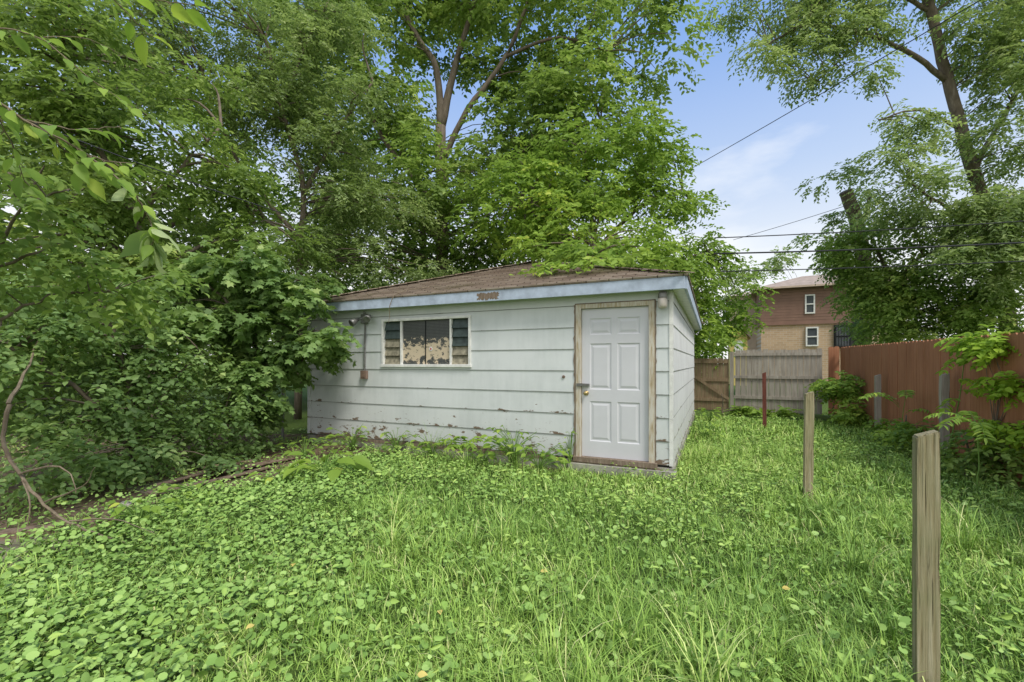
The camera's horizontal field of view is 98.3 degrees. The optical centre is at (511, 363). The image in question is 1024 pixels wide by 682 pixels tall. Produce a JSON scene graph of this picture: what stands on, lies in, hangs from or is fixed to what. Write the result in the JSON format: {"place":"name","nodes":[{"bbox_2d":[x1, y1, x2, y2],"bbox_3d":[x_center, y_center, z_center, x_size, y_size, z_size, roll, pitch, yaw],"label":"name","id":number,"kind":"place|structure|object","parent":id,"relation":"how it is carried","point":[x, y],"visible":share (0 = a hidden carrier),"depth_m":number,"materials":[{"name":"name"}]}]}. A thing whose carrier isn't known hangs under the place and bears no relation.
{"place":"outdoors","nodes":[
{"label":"outdoors","id":0,"kind":"place"},
{"bbox_2d":[0,28,142,119],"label":"overhanging branch","id":1,"kind":"object","parent":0,"point":[21,43],"visible":1,"depth_m":2.77,"materials":[{"name":"green plant"}]},
{"bbox_2d":[0,102,179,275],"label":"overhanging branch","id":2,"kind":"object","parent":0,"point":[145,247],"visible":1,"depth_m":1.98,"materials":[{"name":"green plant"}]},
{"bbox_2d":[108,0,213,66],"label":"overhanging branch","id":3,"kind":"object","parent":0,"point":[190,16],"visible":1,"depth_m":1.87,"materials":[{"name":"green plant"}]},
{"bbox_2d":[23,118,309,221],"bbox_3d":[-5.048,-2.853,6.599,3.982,0.624,0.015,0,0,-45],"label":"overhead wire","id":4,"kind":"object","parent":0,"point":[174,176],"visible":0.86,"depth_m":6.58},
{"bbox_2d":[0,364,1023,681],"bbox_3d":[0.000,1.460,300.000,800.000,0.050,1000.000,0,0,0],"label":"ground","id":5,"kind":"structure","parent":0,"point":[294,426],"depth_m":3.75,"materials":[{"name":"green plant"}]},
{"bbox_2d":[0,534,79,569],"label":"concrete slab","id":6,"kind":"structure","parent":5,"relation":"on","point":[15,544],"depth_m":3.48,"materials":[{"name":"grey concrete"}]},
{"bbox_2d":[0,514,123,540],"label":"edging timber","id":7,"kind":"object","parent":5,"relation":"on","point":[11,531],"visible":0.27,"depth_m":3.69,"materials":[{"name":"brown wood"}]},
{"bbox_2d":[0,341,151,542],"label":"bare branch","id":8,"kind":"object","parent":5,"relation":"on","point":[26,485],"visible":0.88,"depth_m":3.93,"materials":[{"name":"wood"}]},
{"bbox_2d":[0,155,209,346],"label":"sapling","id":9,"kind":"object","parent":5,"relation":"on","point":[32,201],"visible":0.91,"depth_m":3.62,"materials":[{"name":"green plant"}]},
{"bbox_2d":[79,488,185,526],"bbox_3d":[-3.302,1.325,3.943,0.780,0.276,0.578,0,0,0],"label":"weed","id":10,"kind":"object","parent":5,"relation":"on","point":[131,512],"visible":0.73,"depth_m":3.86,"materials":[{"name":"green plant"}]},
{"bbox_2d":[0,379,283,486],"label":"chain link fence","id":11,"kind":"object","parent":5,"relation":"on","point":[282,428],"visible":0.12,"depth_m":5.97,"materials":[{"name":"metal"}]},
{"bbox_2d":[0,258,288,513],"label":"shrub","id":12,"kind":"object","parent":5,"relation":"on","point":[139,460],"visible":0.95,"depth_m":5.34,"materials":[{"name":"green plant"}]},
{"bbox_2d":[126,478,189,494],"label":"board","id":13,"kind":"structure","parent":5,"relation":"on","point":[139,487],"depth_m":5.10,"materials":[{"name":"brown wood"}]},
{"bbox_2d":[0,0,322,418],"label":"tree","id":14,"kind":"object","parent":5,"relation":"on","point":[191,237],"visible":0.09,"depth_m":12.39,"materials":[{"name":"green plant"}]},
{"bbox_2d":[0,0,338,418],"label":"tree","id":15,"kind":"object","parent":5,"relation":"on","point":[79,105],"visible":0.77,"depth_m":7.47,"materials":[{"name":"green plant"}]},
{"bbox_2d":[154,478,236,503],"bbox_3d":[-3.371,1.349,4.655,0.705,0.228,0.605,0,0,0],"label":"weed","id":16,"kind":"object","parent":5,"relation":"on","point":[164,488],"visible":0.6,"depth_m":4.63,"materials":[{"name":"green plant"}]},
{"bbox_2d":[168,466,273,492],"bbox_3d":[-3.565,1.430,5.529,0.100,0.022,1.279,0,0,22],"label":"board","id":17,"kind":"object","parent":5,"relation":"on","point":[242,473],"visible":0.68,"depth_m":5.65,"materials":[{"name":"brown wood"}]},
{"bbox_2d":[147,480,209,494],"bbox_3d":[-3.749,1.400,4.997,0.100,0.022,0.578,0,0,33],"label":"board","id":18,"kind":"object","parent":17,"relation":"on","point":[169,488],"visible":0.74,"depth_m":4.94,"materials":[{"name":"brown wood"}]},
{"bbox_2d":[2,256,450,347],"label":"tree","id":19,"kind":"object","parent":5,"relation":"on","point":[306,330],"depth_m":43.89,"materials":[{"name":"green plant"}]},
{"bbox_2d":[169,456,298,483],"bbox_3d":[-3.674,1.420,5.960,0.090,0.022,1.675,0,0,31],"label":"board","id":20,"kind":"object","parent":5,"relation":"on","point":[283,459],"visible":0.5,"depth_m":5.90,"materials":[{"name":"brown wood"}]},
{"bbox_2d":[153,469,217,486],"bbox_3d":[-3.930,1.380,5.380,0.070,0.022,0.811,0,0,13],"label":"board","id":21,"kind":"object","parent":20,"relation":"on","point":[182,478],"visible":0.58,"depth_m":5.28,"materials":[{"name":"brown wood"}]},
{"bbox_2d":[189,460,278,474],"bbox_3d":[-3.734,1.410,6.001,0.110,0.022,1.052,0,0,43],"label":"board","id":22,"kind":"object","parent":20,"relation":"on","point":[266,462],"visible":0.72,"depth_m":6.17,"materials":[{"name":"brown wood"}]},
{"bbox_2d":[203,459,251,468],"bbox_3d":[-3.915,1.390,6.108,0.596,0.022,0.100,0,0,-42],"label":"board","id":23,"kind":"object","parent":22,"relation":"on","point":[245,461],"visible":0.38,"depth_m":6.20,"materials":[{"name":"brown wood"}]},
{"bbox_2d":[121,235,362,445],"bbox_3d":[-4.183,-0.277,7.024,3.498,3.447,1.870,0,0,-16],"label":"maple sapling","id":24,"kind":"object","parent":5,"relation":"on","point":[237,328],"visible":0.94,"depth_m":6.77,"materials":[{"name":"green plant"}]},
{"bbox_2d":[37,0,459,419],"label":"tree","id":25,"kind":"object","parent":5,"relation":"on","point":[271,81],"visible":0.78,"depth_m":10.70,"materials":[{"name":"green plant"}]},
{"bbox_2d":[246,461,312,483],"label":"dock plant","id":26,"kind":"object","parent":5,"relation":"on","point":[267,478],"visible":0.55,"depth_m":5.26,"materials":[{"name":"green plant"}]},
{"bbox_2d":[271,434,334,458],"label":"weed","id":27,"kind":"object","parent":5,"relation":"on","point":[311,451],"visible":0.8,"depth_m":6.72,"materials":[{"name":"green plant"}]},
{"bbox_2d":[279,447,373,484],"bbox_3d":[-2.273,1.298,5.623,1.094,0.380,1.125,0,0,0],"label":"dock plant","id":28,"kind":"object","parent":5,"relation":"on","point":[359,462],"visible":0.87,"depth_m":5.51,"materials":[{"name":"green plant"}]},
{"bbox_2d":[326,424,370,449],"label":"weed","id":29,"kind":"object","parent":5,"relation":"on","point":[351,438],"visible":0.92,"depth_m":7.33,"materials":[{"name":"green plant"}]},
{"bbox_2d":[380,427,415,454],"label":"weed","id":30,"kind":"object","parent":5,"relation":"on","point":[396,442],"visible":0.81,"depth_m":6.94,"materials":[{"name":"green plant"}]},
{"bbox_2d":[409,434,450,457],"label":"weed","id":31,"kind":"object","parent":5,"relation":"on","point":[422,443],"visible":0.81,"depth_m":6.69,"materials":[{"name":"green plant"}]},
{"bbox_2d":[432,436,483,451],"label":"plant","id":32,"kind":"object","parent":5,"relation":"on","point":[455,446],"visible":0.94,"depth_m":6.49,"materials":[{"name":"green plant"}]},
{"bbox_2d":[166,0,749,370],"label":"tree","id":33,"kind":"object","parent":5,"relation":"on","point":[408,77],"visible":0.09,"depth_m":18.57,"materials":[{"name":"green plant"}]},
{"bbox_2d":[231,0,728,288],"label":"tree","id":34,"kind":"object","parent":5,"relation":"on","point":[545,82],"visible":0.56,"depth_m":14.33,"materials":[{"name":"green plant"}]},
{"bbox_2d":[457,445,505,464],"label":"weed","id":35,"kind":"object","parent":5,"relation":"on","point":[491,457],"visible":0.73,"depth_m":6.27,"materials":[{"name":"green plant"}]},
{"bbox_2d":[303,261,703,479],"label":"garage","id":36,"kind":"structure","parent":5,"relation":"on","point":[598,360],"depth_m":6.52,"materials":[{"name":"wood"}]},
{"bbox_2d":[388,287,428,322],"bbox_3d":[-1.690,-0.997,7.407,0.789,0.676,0.151,0,0,-44],"label":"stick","id":37,"kind":"object","parent":36,"relation":"hanging from","point":[403,291],"visible":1,"depth_m":7.22,"materials":[{"name":"wood"}]},
{"bbox_2d":[380,315,471,366],"bbox_3d":[-1.315,-0.338,7.363,1.750,0.805,0.545,0,0,24],"label":"window","id":38,"kind":"structure","parent":36,"relation":"in","point":[439,341],"depth_m":7.15,"materials":[{"name":"white paint"}]},
{"bbox_2d":[571,299,660,469],"bbox_3d":[1.368,0.310,5.893,1.190,2.259,0.135,0,0,24],"label":"door","id":39,"kind":"structure","parent":36,"relation":"in","point":[614,360],"depth_m":5.91,"materials":[{"name":"white paint"}]},
{"bbox_2d":[0,414,1023,681],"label":"ground ivy","id":40,"kind":"object","parent":5,"relation":"on","point":[66,656],"visible":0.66,"depth_m":2.80,"materials":[{"name":"green plant"}]},
{"bbox_2d":[417,670,427,677],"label":"fallen leaf","id":41,"kind":"object","parent":40,"relation":"on","point":[421,673],"visible":1,"depth_m":1.88,"materials":[{"name":"yellow plant"}]},
{"bbox_2d":[473,425,550,465],"bbox_3d":[0.009,1.182,6.112,1.083,0.562,0.999,0,0,0],"label":"weed","id":42,"kind":"object","parent":5,"relation":"on","point":[498,441],"visible":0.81,"depth_m":6.09,"materials":[{"name":"green plant"}]},
{"bbox_2d":[0,412,1023,681],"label":"broadleaf weeds","id":43,"kind":"object","parent":5,"relation":"on","point":[438,646],"visible":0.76,"depth_m":3.14,"materials":[{"name":"green plant"}]},
{"bbox_2d":[506,443,572,471],"bbox_3d":[0.407,1.269,5.918,0.818,0.388,0.821,0,0,11],"label":"weed","id":44,"kind":"object","parent":5,"relation":"on","point":[551,458],"visible":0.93,"depth_m":5.85,"materials":[{"name":"green plant"}]},
{"bbox_2d":[560,429,577,462],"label":"weed","id":45,"kind":"object","parent":5,"relation":"on","point":[570,456],"visible":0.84,"depth_m":6.03,"materials":[{"name":"green plant"}]},
{"bbox_2d":[441,100,785,369],"bbox_3d":[2.851,-2.941,12.186,6.436,8.859,11.519,0,0,42],"label":"tree","id":46,"kind":"object","parent":5,"relation":"on","point":[587,203],"visible":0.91,"depth_m":11.65,"materials":[{"name":"green plant"}]},
{"bbox_2d":[703,261,1023,271],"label":"overhead wire","id":47,"kind":"object","parent":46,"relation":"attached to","point":[872,267],"visible":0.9,"depth_m":12.47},
{"bbox_2d":[689,421,724,438],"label":"weed","id":48,"kind":"object","parent":5,"relation":"on","point":[707,432],"visible":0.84,"depth_m":8.37,"materials":[{"name":"green plant"}]},
{"bbox_2d":[694,407,720,423],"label":"weed","id":49,"kind":"object","parent":5,"relation":"on","point":[705,413],"visible":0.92,"depth_m":10.50,"materials":[{"name":"green plant"}]},
{"bbox_2d":[694,358,728,410],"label":"wooden gate","id":50,"kind":"structure","parent":5,"relation":"on","point":[703,387],"depth_m":13.52,"materials":[{"name":"brown wood"}]},
{"bbox_2d":[695,255,774,349],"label":"tree","id":51,"kind":"object","parent":5,"relation":"on","point":[744,273],"visible":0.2,"depth_m":41.74,"materials":[{"name":"green plant"}]},
{"bbox_2d":[727,292,755,380],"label":"peach house","id":52,"kind":"structure","parent":5,"relation":"on","point":[751,343],"depth_m":36.22,"materials":[{"name":"beige brick"}]},
{"bbox_2d":[721,394,803,417],"bbox_3d":[6.776,1.157,12.080,1.310,0.602,1.983,0,0,-44],"label":"shrub","id":53,"kind":"object","parent":5,"relation":"on","point":[745,410],"visible":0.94,"depth_m":11.98,"materials":[{"name":"green plant"}]},
{"bbox_2d":[762,372,766,428],"bbox_3d":[5.536,0.953,9.701,0.078,1.513,0.078,-1,0,30],"label":"post","id":54,"kind":"object","parent":5,"relation":"on","point":[764,398],"visible":0.81,"depth_m":9.67,"materials":[{"name":"red metal"}]},
{"bbox_2d":[730,348,821,413],"bbox_3d":[7.603,0.573,12.823,2.310,1.975,0.100,0,0,24],"label":"grey fence","id":55,"kind":"object","parent":5,"relation":"on","point":[792,374],"visible":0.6,"depth_m":12.80,"materials":[{"name":"grey wood"}]},
{"bbox_2d":[779,474,832,492],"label":"weed","id":56,"kind":"object","parent":5,"relation":"on","point":[792,477],"visible":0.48,"depth_m":4.88,"materials":[{"name":"green plant"}]},
{"bbox_2d":[803,391,814,501],"bbox_3d":[3.114,1.003,4.649,0.082,1.413,0.082,1,0,22],"label":"wooden post","id":57,"kind":"object","parent":5,"relation":"on","point":[808,450],"visible":0.78,"depth_m":4.62,"materials":[{"name":"brown wood"}]},
{"bbox_2d":[751,275,907,382],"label":"brick house","id":58,"kind":"structure","parent":5,"relation":"on","point":[798,318],"depth_m":31.46,"materials":[{"name":"brown brick"}]},
{"bbox_2d":[805,294,814,313],"bbox_3d":[21.007,-4.165,31.201,0.600,1.350,0.130,0,0,24],"label":"window","id":59,"kind":"structure","parent":58,"relation":"in","point":[809,298],"depth_m":31.18,"materials":[{"name":"white paint"}]},
{"bbox_2d":[805,327,818,345],"bbox_3d":[21.118,-1.865,31.150,0.750,1.350,0.130,0,0,24],"label":"window","id":60,"kind":"structure","parent":58,"relation":"in","point":[811,333],"depth_m":31.12,"materials":[{"name":"white paint"}]},
{"bbox_2d":[834,325,850,347],"bbox_3d":[22.723,-1.840,30.384,1.000,1.600,0.200,0,0,24],"label":"window","id":61,"kind":"structure","parent":58,"relation":"in","point":[838,338],"depth_m":30.41,"materials":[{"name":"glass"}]},
{"bbox_2d":[804,370,872,426],"bbox_3d":[7.885,0.821,10.481,1.519,1.303,1.894,0,0,0],"label":"vine","id":62,"kind":"object","parent":5,"relation":"on","point":[850,394],"visible":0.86,"depth_m":10.25,"materials":[{"name":"green plant"}]},
{"bbox_2d":[760,245,918,283],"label":"tree","id":63,"kind":"object","parent":5,"relation":"on","point":[779,265],"visible":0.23,"depth_m":45.95,"materials":[{"name":"green plant"}]},
{"bbox_2d":[794,158,899,345],"bbox_3d":[14.302,-3.463,18.732,4.423,9.857,2.426,0,0,0],"label":"tree","id":64,"kind":"object","parent":5,"relation":"on","point":[848,214],"visible":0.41,"depth_m":18.83,"materials":[{"name":"green plant"}]},
{"bbox_2d":[698,0,1023,328],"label":"tree","id":65,"kind":"object","parent":5,"relation":"on","point":[999,48],"visible":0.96,"depth_m":14.68,"materials":[{"name":"green plant"}]},
{"bbox_2d":[734,143,1023,239],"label":"overhead wire","id":66,"kind":"object","parent":65,"relation":"attached to","point":[885,192],"visible":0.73,"depth_m":15.81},
{"bbox_2d":[874,374,880,429],"bbox_3d":[7.400,0.968,8.950,0.095,1.483,0.095,0,0,24],"label":"wooden post","id":67,"kind":"object","parent":5,"relation":"on","point":[877,399],"visible":0.65,"depth_m":8.92,"materials":[{"name":"grey wood"}]},
{"bbox_2d":[857,390,932,442],"bbox_3d":[6.512,0.951,7.415,1.163,1.024,0.662,0,0,42],"label":"sapling","id":68,"kind":"object","parent":5,"relation":"on","point":[902,393],"visible":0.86,"depth_m":7.50,"materials":[{"name":"green plant"}]},
{"bbox_2d":[786,208,1023,345],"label":"tree","id":69,"kind":"object","parent":5,"relation":"on","point":[895,297],"visible":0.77,"depth_m":16.13,"materials":[{"name":"green plant"}]},
{"bbox_2d":[862,415,960,461],"bbox_3d":[6.669,1.165,7.393,1.191,0.644,2.449,0,0,33],"label":"shrub","id":70,"kind":"object","parent":5,"relation":"on","point":[904,432],"visible":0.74,"depth_m":7.07,"materials":[{"name":"green plant"}]},
{"bbox_2d":[828,332,1023,488],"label":"red fence","id":71,"kind":"object","parent":5,"relation":"on","point":[915,366],"visible":0.53,"depth_m":7.47,"materials":[{"name":"brown wood"}]},
{"bbox_2d":[912,430,940,681],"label":"wooden post","id":72,"kind":"object","parent":5,"relation":"on","point":[926,535],"visible":1,"depth_m":1.87,"materials":[{"name":"brown wood"}]},
{"bbox_2d":[939,373,949,462],"bbox_3d":[6.300,0.928,6.450,0.095,1.563,0.095,0,0,24],"label":"wooden post","id":73,"kind":"object","parent":5,"relation":"on","point":[944,385],"visible":0.49,"depth_m":6.41,"materials":[{"name":"grey wood"}]},
{"bbox_2d":[924,411,998,491],"bbox_3d":[5.009,1.008,5.005,0.523,0.905,1.047,0,0,34],"label":"sapling","id":74,"kind":"object","parent":5,"relation":"on","point":[958,417],"visible":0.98,"depth_m":4.92,"materials":[{"name":"green plant"}]},
{"bbox_2d":[933,334,993,454],"bbox_3d":[6.063,0.532,5.869,0.847,1.858,0.651,0,0,-21],"label":"sapling","id":75,"kind":"object","parent":5,"relation":"on","point":[962,381],"visible":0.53,"depth_m":5.90,"materials":[{"name":"green plant"}]},
{"bbox_2d":[940,418,1023,490],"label":"shrub","id":76,"kind":"object","parent":5,"relation":"on","point":[970,459],"visible":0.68,"depth_m":5.29,"materials":[{"name":"green plant"}]},
{"bbox_2d":[942,322,1023,479],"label":"vine","id":77,"kind":"object","parent":5,"relation":"on","point":[985,351],"visible":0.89,"depth_m":5.25,"materials":[{"name":"green plant"}]},
{"bbox_2d":[1,0,1023,362],"label":"sky","id":78,"kind":"structure","parent":0,"point":[758,175],"materials":[{"name":"blue"}]},
{"bbox_2d":[729,327,750,385],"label":"yellow house","id":79,"kind":"structure","parent":0,"point":[747,337],"depth_m":28.80,"materials":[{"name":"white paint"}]},
{"bbox_2d":[734,340,742,352],"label":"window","id":80,"kind":"structure","parent":79,"relation":"in","point":[740,347],"depth_m":28.76,"materials":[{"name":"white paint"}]},
{"bbox_2d":[693,0,980,167],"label":"overhead wire","id":81,"kind":"object","parent":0,"point":[854,74],"visible":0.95,"depth_m":8.22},
{"bbox_2d":[710,242,1023,253],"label":"overhead wire","id":82,"kind":"object","parent":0,"point":[870,248],"visible":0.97,"depth_m":12.48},
{"bbox_2d":[714,221,1023,237],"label":"overhead wire","id":83,"kind":"object","parent":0,"point":[870,230],"visible":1,"depth_m":12.49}
]}

